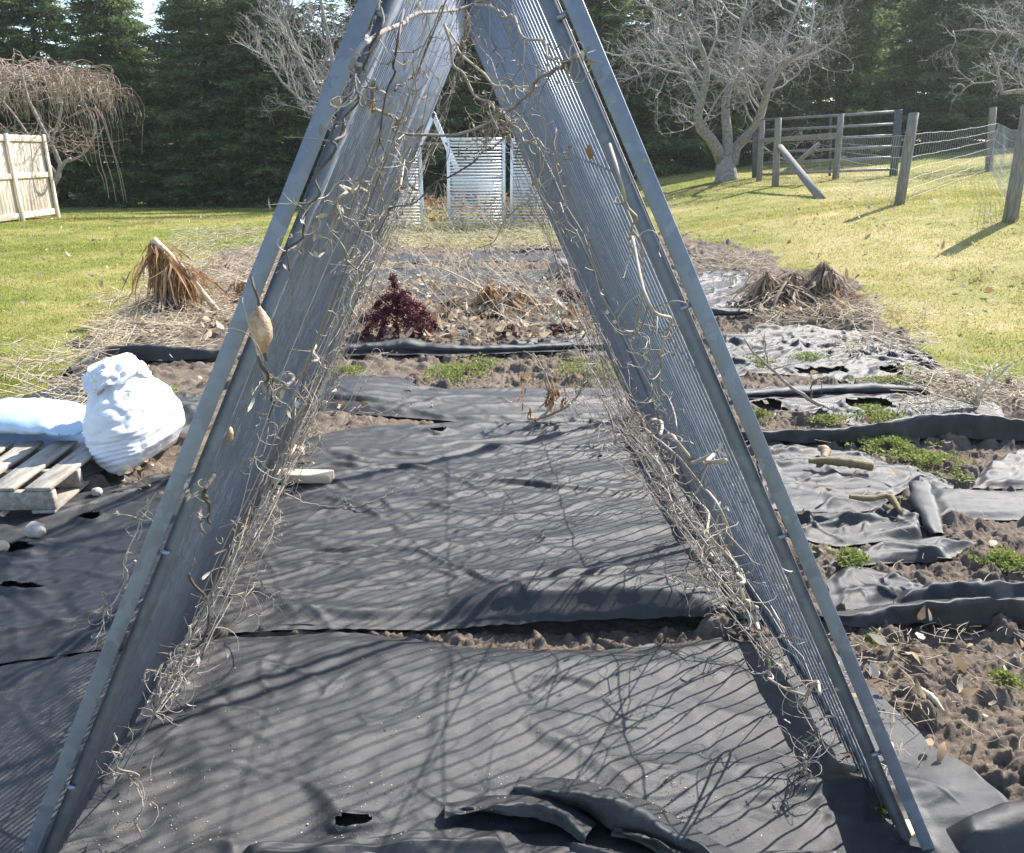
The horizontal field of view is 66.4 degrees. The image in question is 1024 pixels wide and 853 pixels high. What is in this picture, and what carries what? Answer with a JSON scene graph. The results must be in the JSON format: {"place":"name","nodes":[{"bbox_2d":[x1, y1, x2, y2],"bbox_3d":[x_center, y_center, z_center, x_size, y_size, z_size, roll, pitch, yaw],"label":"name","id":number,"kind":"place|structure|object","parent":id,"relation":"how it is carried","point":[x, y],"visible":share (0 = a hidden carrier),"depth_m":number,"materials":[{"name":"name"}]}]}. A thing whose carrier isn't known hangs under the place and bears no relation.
{"place":"outdoors","nodes":[
{"label":"outdoors","id":0,"kind":"place"},
{"bbox_2d":[9,0,983,150],"label":"sky","id":1,"kind":"structure","parent":0,"point":[148,7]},
{"bbox_2d":[0,232,1023,826],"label":"soil","id":2,"kind":"structure","parent":0,"point":[994,764],"depth_m":3.31,"materials":[{"name":"soil"}]},
{"bbox_2d":[82,352,184,475],"bbox_3d":[-1.950,-0.091,3.998,0.393,0.543,0.595,0,19,0],"label":"sack","id":3,"kind":"object","parent":2,"relation":"on","point":[134,414],"visible":0.99,"depth_m":3.84,"materials":[{"name":"white plastic"}]},
{"bbox_2d":[58,344,219,374],"bbox_3d":[-2.868,-0.565,6.048,1.217,0.167,0.528,-11,22,-28],"label":"ground fabric","id":4,"kind":"object","parent":2,"relation":"on","point":[150,352],"visible":0.79,"depth_m":5.99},
{"bbox_2d":[0,218,287,404],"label":"straw","id":5,"kind":"object","parent":2,"relation":"on","point":[101,337],"visible":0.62,"depth_m":6.91,"materials":[{"name":"plant"}]},
{"bbox_2d":[84,237,230,327],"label":"withered plant","id":6,"kind":"object","parent":2,"relation":"on","point":[172,279],"visible":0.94,"depth_m":7.41,"materials":[{"name":"brown plant"}]},
{"bbox_2d":[175,391,203,433],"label":"ground fabric","id":7,"kind":"object","parent":2,"relation":"on","point":[190,402],"visible":0.34,"depth_m":4.86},
{"bbox_2d":[0,418,779,663],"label":"ground fabric","id":8,"kind":"object","parent":2,"relation":"on","point":[470,524],"visible":0.7,"depth_m":3.18,"materials":[{"name":"fabric"}]},
{"bbox_2d":[0,440,104,513],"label":"pallet","id":9,"kind":"object","parent":8,"relation":"on","point":[30,482],"visible":0.79,"depth_m":3.66,"materials":[{"name":"grey wood"}]},
{"bbox_2d":[0,432,84,446],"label":"sack","id":10,"kind":"object","parent":9,"relation":"on","point":[17,439],"visible":0.1,"depth_m":4.16,"materials":[{"name":"blue plastic"}]},
{"bbox_2d":[0,397,85,435],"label":"sack","id":11,"kind":"object","parent":10,"relation":"on","point":[35,416],"visible":0.86,"depth_m":4.00,"materials":[{"name":"white plastic"}]},
{"bbox_2d":[274,469,333,483],"bbox_3d":[-1.072,0.241,3.795,0.405,0.045,0.075,1,19,2],"label":"wood block","id":12,"kind":"object","parent":8,"relation":"on","point":[307,476],"depth_m":3.76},
{"bbox_2d":[345,273,439,341],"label":"amaranth plant","id":13,"kind":"object","parent":2,"relation":"on","point":[395,301],"visible":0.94,"depth_m":6.74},
{"bbox_2d":[361,267,578,304],"bbox_3d":[-0.615,-1.763,9.524,3.391,0.091,2.678,0,19,0],"label":"ground fabric","id":14,"kind":"object","parent":2,"relation":"on","point":[449,276],"visible":0.23,"depth_m":9.72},
{"bbox_2d":[314,376,634,422],"bbox_3d":[-0.303,-0.221,5.111,2.655,0.112,0.885,3,20,9],"label":"ground fabric","id":15,"kind":"object","parent":2,"relation":"on","point":[383,395],"visible":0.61,"depth_m":4.94,"materials":[{"name":"fabric"}]},
{"bbox_2d":[352,192,596,336],"bbox_3d":[-1.137,-2.944,11.677,5.171,0.821,11.104,0,19,0],"label":"straw","id":16,"kind":"object","parent":2,"relation":"on","point":[477,267],"visible":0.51,"depth_m":9.29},
{"bbox_2d":[347,338,603,355],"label":"ground fabric","id":17,"kind":"object","parent":2,"relation":"on","point":[405,346],"visible":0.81,"depth_m":6.22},
{"bbox_2d":[444,284,527,318],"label":"withered plant","id":18,"kind":"object","parent":2,"relation":"on","point":[499,294],"visible":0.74,"depth_m":7.66,"materials":[{"name":"brown plant"}]},
{"bbox_2d":[135,231,868,341],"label":"dead leaves","id":19,"kind":"object","parent":2,"relation":"on","point":[543,331],"visible":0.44,"depth_m":7.50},
{"bbox_2d":[0,632,1009,852],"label":"ground fabric","id":20,"kind":"object","parent":2,"relation":"on","point":[667,706],"visible":0.83,"depth_m":2.11,"materials":[{"name":"fabric"}]},
{"bbox_2d":[242,829,511,852],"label":"ground fabric","id":21,"kind":"object","parent":20,"relation":"on","point":[418,841],"visible":1,"depth_m":1.80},
{"bbox_2d":[22,0,934,852],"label":"trellis","id":22,"kind":"object","parent":20,"relation":"on","point":[168,604],"visible":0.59,"depth_m":1.63,"materials":[{"name":"metal"}]},
{"bbox_2d":[85,493,155,648],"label":"dry vine","id":23,"kind":"object","parent":22,"relation":"hanging from","point":[124,557],"visible":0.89,"depth_m":1.76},
{"bbox_2d":[96,726,158,837],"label":"dry vine","id":24,"kind":"object","parent":22,"relation":"hanging from","point":[114,753],"visible":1,"depth_m":1.80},
{"bbox_2d":[184,473,215,535],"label":"dry vine","id":25,"kind":"object","parent":22,"relation":"attached to","point":[204,496],"visible":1,"depth_m":1.22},
{"bbox_2d":[222,297,299,486],"bbox_3d":[-0.463,-0.068,1.425,0.096,0.458,0.852,-7,21,-19],"label":"dry vine","id":26,"kind":"object","parent":22,"relation":"hanging from","point":[262,366],"visible":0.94,"depth_m":1.10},
{"bbox_2d":[249,274,272,360],"bbox_3d":[-0.372,-0.159,1.160,0.033,0.127,0.037,0,19,0],"label":"gourd","id":27,"kind":"object","parent":22,"relation":"hanging from","point":[261,327],"visible":0.9,"depth_m":1.15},
{"bbox_2d":[98,0,475,789],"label":"vine tangle","id":28,"kind":"object","parent":22,"relation":"attached to","point":[362,268],"visible":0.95,"depth_m":2.29,"materials":[{"name":"plant"}]},
{"bbox_2d":[262,344,357,438],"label":"dry vine","id":29,"kind":"object","parent":22,"relation":"attached to","point":[290,374],"visible":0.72,"depth_m":1.70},
{"bbox_2d":[267,117,354,272],"bbox_3d":[-0.293,-0.325,1.122,0.144,0.226,0.130,0,19,0],"label":"dry vine","id":30,"kind":"object","parent":22,"relation":"attached to","point":[311,201],"visible":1,"depth_m":1.10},
{"bbox_2d":[308,166,378,258],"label":"dry vine","id":31,"kind":"object","parent":22,"relation":"attached to","point":[344,189],"visible":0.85,"depth_m":1.33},
{"bbox_2d":[319,7,395,159],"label":"dry vine","id":32,"kind":"object","parent":22,"relation":"attached to","point":[334,101],"visible":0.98,"depth_m":0.98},
{"bbox_2d":[341,0,430,262],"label":"dry vine","id":33,"kind":"object","parent":22,"relation":"attached to","point":[395,51],"visible":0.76,"depth_m":1.33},
{"bbox_2d":[348,0,511,88],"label":"dry vine","id":34,"kind":"object","parent":22,"relation":"attached to","point":[362,45],"visible":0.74,"depth_m":1.31,"materials":[{"name":"grey plant"}]},
{"bbox_2d":[363,42,622,148],"bbox_3d":[-0.051,-0.625,1.494,0.459,0.181,0.926,0,19,0],"label":"dry vine","id":35,"kind":"object","parent":22,"relation":"attached to","point":[570,59],"visible":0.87,"depth_m":1.47,"materials":[{"name":"grey plant"}]},
{"bbox_2d":[457,81,536,161],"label":"dry vine","id":36,"kind":"object","parent":22,"relation":"attached to","point":[497,112],"visible":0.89,"depth_m":1.94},
{"bbox_2d":[436,23,561,206],"bbox_3d":[-0.005,-0.783,1.958,0.204,0.433,0.407,-15,25,-37],"label":"dry vine","id":37,"kind":"object","parent":22,"relation":"attached to","point":[540,144],"visible":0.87,"depth_m":1.97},
{"bbox_2d":[474,0,573,74],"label":"dry vine","id":38,"kind":"object","parent":22,"relation":"attached to","point":[514,18],"visible":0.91,"depth_m":1.52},
{"bbox_2d":[608,143,663,433],"bbox_3d":[0.268,-0.146,1.659,0.111,0.845,1.429,4,20,12],"label":"dry vine","id":39,"kind":"object","parent":22,"relation":"attached to","point":[629,209],"visible":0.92,"depth_m":1.25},
{"bbox_2d":[460,0,824,746],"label":"vine tangle","id":40,"kind":"object","parent":22,"relation":"attached to","point":[714,578],"visible":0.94,"depth_m":2.71,"materials":[{"name":"plant"}]},
{"bbox_2d":[602,236,688,428],"bbox_3d":[0.288,-0.149,1.574,0.152,0.521,1.038,4,20,11],"label":"dry vine","id":41,"kind":"object","parent":22,"relation":"attached to","point":[657,314],"visible":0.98,"depth_m":1.19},
{"bbox_2d":[631,415,727,516],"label":"dry vine","id":42,"kind":"object","parent":22,"relation":"attached to","point":[708,459],"visible":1,"depth_m":1.26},
{"bbox_2d":[620,420,758,582],"bbox_3d":[0.460,0.277,2.237,0.296,0.994,2.087,2,20,7],"label":"dry vine","id":43,"kind":"object","parent":22,"relation":"attached to","point":[726,527],"visible":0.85,"depth_m":1.43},
{"bbox_2d":[686,499,794,641],"bbox_3d":[0.439,0.258,1.516,0.176,0.232,0.618,2,20,7],"label":"dry vine","id":44,"kind":"object","parent":22,"relation":"attached to","point":[747,603],"visible":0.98,"depth_m":1.46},
{"bbox_2d":[751,617,838,729],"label":"dry vine","id":45,"kind":"object","parent":22,"relation":"attached to","point":[768,672],"visible":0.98,"depth_m":1.51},
{"bbox_2d":[759,702,855,785],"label":"dry vine","id":46,"kind":"object","parent":22,"relation":"attached to","point":[805,764],"visible":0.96,"depth_m":2.00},
{"bbox_2d":[445,794,598,842],"bbox_3d":[0.025,0.920,1.900,0.378,0.075,0.154,4,20,11],"label":"ground fabric","id":47,"kind":"object","parent":20,"relation":"on","point":[578,824],"visible":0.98,"depth_m":1.87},
{"bbox_2d":[513,777,735,852],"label":"ground fabric","id":48,"kind":"object","parent":20,"relation":"on","point":[607,807],"visible":0.97,"depth_m":1.85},
{"bbox_2d":[611,825,686,852],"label":"ground fabric","id":49,"kind":"object","parent":20,"relation":"on","point":[656,845],"visible":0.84,"depth_m":1.78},
{"bbox_2d":[566,841,836,852],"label":"ground fabric","id":50,"kind":"object","parent":20,"relation":"on","point":[576,847],"visible":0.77,"depth_m":1.78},
{"bbox_2d":[946,800,1023,852],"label":"ground fabric","id":51,"kind":"object","parent":20,"relation":"on","point":[998,828],"visible":0.89,"depth_m":1.79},
{"bbox_2d":[453,248,566,262],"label":"ground fabric","id":52,"kind":"object","parent":2,"relation":"on","point":[533,256],"visible":0.41,"depth_m":11.93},
{"bbox_2d":[507,348,599,421],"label":"dead plant","id":53,"kind":"object","parent":2,"relation":"on","point":[551,398],"visible":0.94,"depth_m":4.61,"materials":[{"name":"brown plant"}]},
{"bbox_2d":[499,331,607,355],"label":"ground fabric","id":54,"kind":"object","parent":2,"relation":"on","point":[535,340],"visible":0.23,"depth_m":6.56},
{"bbox_2d":[91,321,1023,762],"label":"dead leaves","id":55,"kind":"object","parent":2,"relation":"on","point":[915,653],"visible":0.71,"depth_m":2.52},
{"bbox_2d":[166,234,1023,817],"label":"weeds","id":56,"kind":"object","parent":2,"relation":"on","point":[1000,556],"visible":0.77,"depth_m":4.31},
{"bbox_2d":[324,402,1023,782],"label":"straw","id":57,"kind":"object","parent":2,"relation":"on","point":[894,632],"visible":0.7,"depth_m":2.45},
{"bbox_2d":[687,269,752,306],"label":"ground fabric","id":58,"kind":"object","parent":2,"relation":"on","point":[712,284],"visible":0.57,"depth_m":8.60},
{"bbox_2d":[710,270,850,320],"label":"withered plant","id":59,"kind":"object","parent":2,"relation":"on","point":[785,290],"visible":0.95,"depth_m":7.47,"materials":[{"name":"brown plant"}]},
{"bbox_2d":[795,260,866,301],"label":"withered plant","id":60,"kind":"object","parent":2,"relation":"on","point":[824,277],"visible":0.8,"depth_m":7.51,"materials":[{"name":"brown plant"}]},
{"bbox_2d":[714,324,949,385],"bbox_3d":[2.439,-0.607,6.167,1.658,0.120,1.701,5,20,14],"label":"ground fabric","id":61,"kind":"object","parent":2,"relation":"on","point":[792,339],"visible":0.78,"depth_m":6.03,"materials":[{"name":"fabric"}]},
{"bbox_2d":[758,444,925,512],"bbox_3d":[1.663,0.234,3.889,0.830,0.064,0.878,4,20,11],"label":"ground fabric","id":62,"kind":"object","parent":2,"relation":"on","point":[792,465],"visible":0.76,"depth_m":3.82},
{"bbox_2d":[808,456,873,470],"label":"dry stalk","id":63,"kind":"object","parent":62,"relation":"on","point":[838,461],"visible":1,"depth_m":3.90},
{"bbox_2d":[690,246,1023,411],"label":"straw","id":64,"kind":"object","parent":2,"relation":"on","point":[844,313],"visible":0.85,"depth_m":6.21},
{"bbox_2d":[786,507,927,545],"bbox_3d":[1.518,0.406,3.385,0.685,0.089,0.343,0,19,0],"label":"ground fabric","id":65,"kind":"object","parent":2,"relation":"on","point":[876,524],"visible":0.84,"depth_m":3.35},
{"bbox_2d":[725,386,1003,425],"bbox_3d":[2.241,-0.148,4.937,1.696,0.082,0.687,3,20,9],"label":"ground fabric","id":66,"kind":"object","parent":2,"relation":"on","point":[792,403],"visible":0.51,"depth_m":4.91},
{"bbox_2d":[743,330,843,412],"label":"dead plant","id":67,"kind":"object","parent":66,"relation":"on","point":[806,397],"visible":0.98,"depth_m":4.80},
{"bbox_2d":[729,382,927,398],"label":"ground fabric","id":68,"kind":"object","parent":66,"relation":"on","point":[867,388],"visible":0.8,"depth_m":5.12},
{"bbox_2d":[952,349,1023,405],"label":"dead plant","id":69,"kind":"object","parent":66,"relation":"on","point":[979,395],"visible":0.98,"depth_m":4.86,"materials":[{"name":"plant"}]},
{"bbox_2d":[825,566,923,608],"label":"ground fabric","id":70,"kind":"object","parent":2,"relation":"on","point":[853,588],"visible":0.81,"depth_m":2.89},
{"bbox_2d":[741,413,1023,442],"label":"ground fabric","id":71,"kind":"object","parent":2,"relation":"on","point":[983,426],"visible":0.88,"depth_m":4.35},
{"bbox_2d":[822,536,977,566],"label":"ground fabric","id":72,"kind":"object","parent":2,"relation":"on","point":[932,549],"visible":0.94,"depth_m":3.13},
{"bbox_2d":[819,597,1023,627],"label":"ground fabric","id":73,"kind":"object","parent":2,"relation":"on","point":[953,612],"visible":0.91,"depth_m":2.66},
{"bbox_2d":[908,480,944,536],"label":"ground fabric","id":74,"kind":"object","parent":2,"relation":"on","point":[922,500],"visible":0.99,"depth_m":3.43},
{"bbox_2d":[894,578,1023,602],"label":"ground fabric","id":75,"kind":"object","parent":2,"relation":"on","point":[994,589],"visible":0.75,"depth_m":2.81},
{"bbox_2d":[933,488,1023,519],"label":"ground fabric","id":76,"kind":"object","parent":2,"relation":"on","point":[1000,505],"visible":0.91,"depth_m":3.59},
{"bbox_2d":[973,450,1023,488],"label":"ground fabric","id":77,"kind":"object","parent":2,"relation":"on","point":[1008,469],"visible":1,"depth_m":3.89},
{"bbox_2d":[0,147,1023,398],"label":"lawn","id":78,"kind":"structure","parent":0,"point":[860,259],"depth_m":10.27,"materials":[{"name":"plant"}]},
{"bbox_2d":[0,131,60,221],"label":"board fence","id":79,"kind":"object","parent":78,"relation":"on","point":[25,190],"visible":0.94,"depth_m":18.85,"materials":[{"name":"wood"}]},
{"bbox_2d":[0,0,120,207],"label":"conifer","id":80,"kind":"object","parent":78,"relation":"on","point":[42,14],"visible":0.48,"depth_m":27.05,"materials":[{"name":"plant"}]},
{"bbox_2d":[0,48,144,216],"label":"weeping tree","id":81,"kind":"object","parent":78,"relation":"on","point":[70,78],"visible":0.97,"depth_m":19.73,"materials":[{"name":"brown plant"}]},
{"bbox_2d":[48,0,186,207],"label":"conifer","id":82,"kind":"object","parent":78,"relation":"on","point":[129,65],"visible":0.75,"depth_m":27.26,"materials":[{"name":"plant"}]},
{"bbox_2d":[82,2,204,194],"bbox_3d":[-17.932,-15.909,37.705,7.353,9.380,7.950,-12,23,-32],"label":"conifer","id":83,"kind":"object","parent":78,"relation":"on","point":[142,40],"visible":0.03,"depth_m":36.33,"materials":[{"name":"plant"}]},
{"bbox_2d":[137,0,238,194],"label":"conifer","id":84,"kind":"object","parent":78,"relation":"on","point":[164,43],"visible":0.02,"depth_m":35.87,"materials":[{"name":"plant"}]},
{"bbox_2d":[135,0,294,207],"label":"conifer","id":85,"kind":"object","parent":78,"relation":"on","point":[184,112],"visible":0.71,"depth_m":27.12,"materials":[{"name":"plant"}]},
{"bbox_2d":[190,0,335,208],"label":"conifer","id":86,"kind":"object","parent":78,"relation":"on","point":[259,84],"visible":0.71,"depth_m":26.95,"materials":[{"name":"plant"}]},
{"bbox_2d":[227,0,381,130],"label":"bare tree","id":87,"kind":"object","parent":78,"relation":"on","point":[297,50],"visible":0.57,"depth_m":21.64,"materials":[{"name":"grey plant"}]},
{"bbox_2d":[261,0,358,194],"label":"conifer","id":88,"kind":"object","parent":78,"relation":"on","point":[315,41],"visible":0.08,"depth_m":36.20,"materials":[{"name":"plant"}]},
{"bbox_2d":[404,30,523,199],"bbox_3d":[-2.436,-13.148,27.703,5.908,10.146,6.387,4,20,12],"label":"conifer","id":89,"kind":"object","parent":78,"relation":"on","point":[461,99],"visible":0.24,"depth_m":27.43,"materials":[{"name":"plant"}]},
{"bbox_2d":[391,164,548,226],"bbox_3d":[-1.059,-5.865,19.355,6.001,1.334,7.868,0,19,0],"label":"straw","id":90,"kind":"object","parent":78,"relation":"on","point":[459,212],"visible":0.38,"depth_m":17.16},
{"bbox_2d":[395,191,544,222],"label":"dead leaves","id":91,"kind":"object","parent":78,"relation":"on","point":[427,205],"visible":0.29,"depth_m":17.92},
{"bbox_2d":[382,217,559,250],"bbox_3d":[-0.972,-3.861,15.044,5.476,0.320,6.063,0,19,0],"label":"straw","id":92,"kind":"object","parent":78,"relation":"on","point":[459,228],"visible":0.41,"depth_m":14.32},
{"bbox_2d":[446,138,505,226],"bbox_3d":[-0.762,-5.206,16.871,1.257,1.914,0.535,0,19,0],"label":"rail panel","id":93,"kind":"object","parent":78,"relation":"on","point":[453,178],"visible":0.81,"depth_m":16.62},
{"bbox_2d":[0,190,1023,325],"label":"dead leaves","id":94,"kind":"object","parent":78,"relation":"on","point":[988,289],"visible":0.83,"depth_m":10.83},
{"bbox_2d":[510,138,549,226],"bbox_3d":[0.680,-5.202,16.873,1.462,1.904,0.535,0,19,0],"label":"rail panel","id":95,"kind":"object","parent":78,"relation":"on","point":[515,176],"visible":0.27,"depth_m":16.70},
{"bbox_2d":[475,0,594,195],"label":"conifer","id":96,"kind":"object","parent":78,"relation":"on","point":[507,181],"visible":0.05,"depth_m":28.09,"materials":[{"name":"plant"}]},
{"bbox_2d":[556,0,664,185],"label":"conifer","id":97,"kind":"object","parent":78,"relation":"on","point":[599,13],"visible":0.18,"depth_m":27.55,"materials":[{"name":"plant"}]},
{"bbox_2d":[591,0,695,163],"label":"conifer","id":98,"kind":"object","parent":78,"relation":"on","point":[658,156],"visible":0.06,"depth_m":35.38,"materials":[{"name":"plant"}]},
{"bbox_2d":[606,0,764,175],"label":"conifer","id":99,"kind":"object","parent":78,"relation":"on","point":[702,157],"visible":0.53,"depth_m":27.64,"materials":[{"name":"plant"}]},
{"bbox_2d":[584,0,866,181],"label":"bare tree","id":100,"kind":"object","parent":78,"relation":"on","point":[726,154],"visible":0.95,"depth_m":20.83,"materials":[{"name":"grey plant"}]},
{"bbox_2d":[705,0,823,166],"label":"conifer","id":101,"kind":"object","parent":78,"relation":"on","point":[791,111],"visible":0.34,"depth_m":28.75,"materials":[{"name":"plant"}]},
{"bbox_2d":[777,144,825,198],"bbox_3d":[5.880,-5.234,16.029,0.149,1.072,4.031,2,19,6],"label":"brace pole","id":102,"kind":"object","parent":78,"relation":"on","point":[809,184],"visible":0.91,"depth_m":15.67,"materials":[{"name":"grey wood"}]},
{"bbox_2d":[752,109,902,177],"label":"pipe gate","id":103,"kind":"structure","parent":78,"relation":"on","point":[896,124],"depth_m":19.02,"materials":[{"name":"metal"}]},
{"bbox_2d":[832,113,843,179],"bbox_3d":[7.549,-6.376,18.117,0.227,1.626,0.157,0,19,0],"label":"fence post","id":104,"kind":"object","parent":78,"relation":"on","point":[838,143],"visible":0.83,"depth_m":18.04,"materials":[{"name":"grey wood"}]},
{"bbox_2d":[780,123,1017,200],"bbox_3d":[6.595,-4.961,14.472,4.300,1.404,9.048,10,22,26],"label":"wire fence","id":105,"kind":"object","parent":104,"relation":"attached to","point":[1002,152],"visible":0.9,"depth_m":14.25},
{"bbox_2d":[772,0,917,151],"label":"conifer","id":106,"kind":"object","parent":78,"relation":"on","point":[893,5],"visible":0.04,"depth_m":35.01,"materials":[{"name":"plant"}]},
{"bbox_2d":[791,0,901,159],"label":"conifer","id":107,"kind":"object","parent":78,"relation":"on","point":[862,84],"visible":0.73,"depth_m":29.11,"materials":[{"name":"plant"}]},
{"bbox_2d":[894,112,918,204],"bbox_3d":[6.043,-4.015,12.011,0.158,1.493,0.158,0,19,0],"label":"fence post","id":108,"kind":"object","parent":78,"relation":"on","point":[905,164],"visible":0.85,"depth_m":11.93,"materials":[{"name":"grey wood"}]},
{"bbox_2d":[857,0,1006,155],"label":"conifer","id":109,"kind":"object","parent":78,"relation":"on","point":[932,101],"visible":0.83,"depth_m":27.73,"materials":[{"name":"plant"}]},
{"bbox_2d":[917,0,1023,149],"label":"conifer","id":110,"kind":"object","parent":78,"relation":"on","point":[1010,105],"visible":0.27,"depth_m":28.87,"materials":[{"name":"plant"}]},
{"bbox_2d":[917,0,1023,119],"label":"bare tree","id":111,"kind":"object","parent":78,"relation":"on","point":[1013,34],"visible":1,"depth_m":18.93,"materials":[{"name":"grey plant"}]},
{"bbox_2d":[1002,105,1023,222],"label":"fence post","id":112,"kind":"object","parent":78,"relation":"on","point":[1011,211],"visible":0.78,"depth_m":9.80,"materials":[{"name":"grey wood"}]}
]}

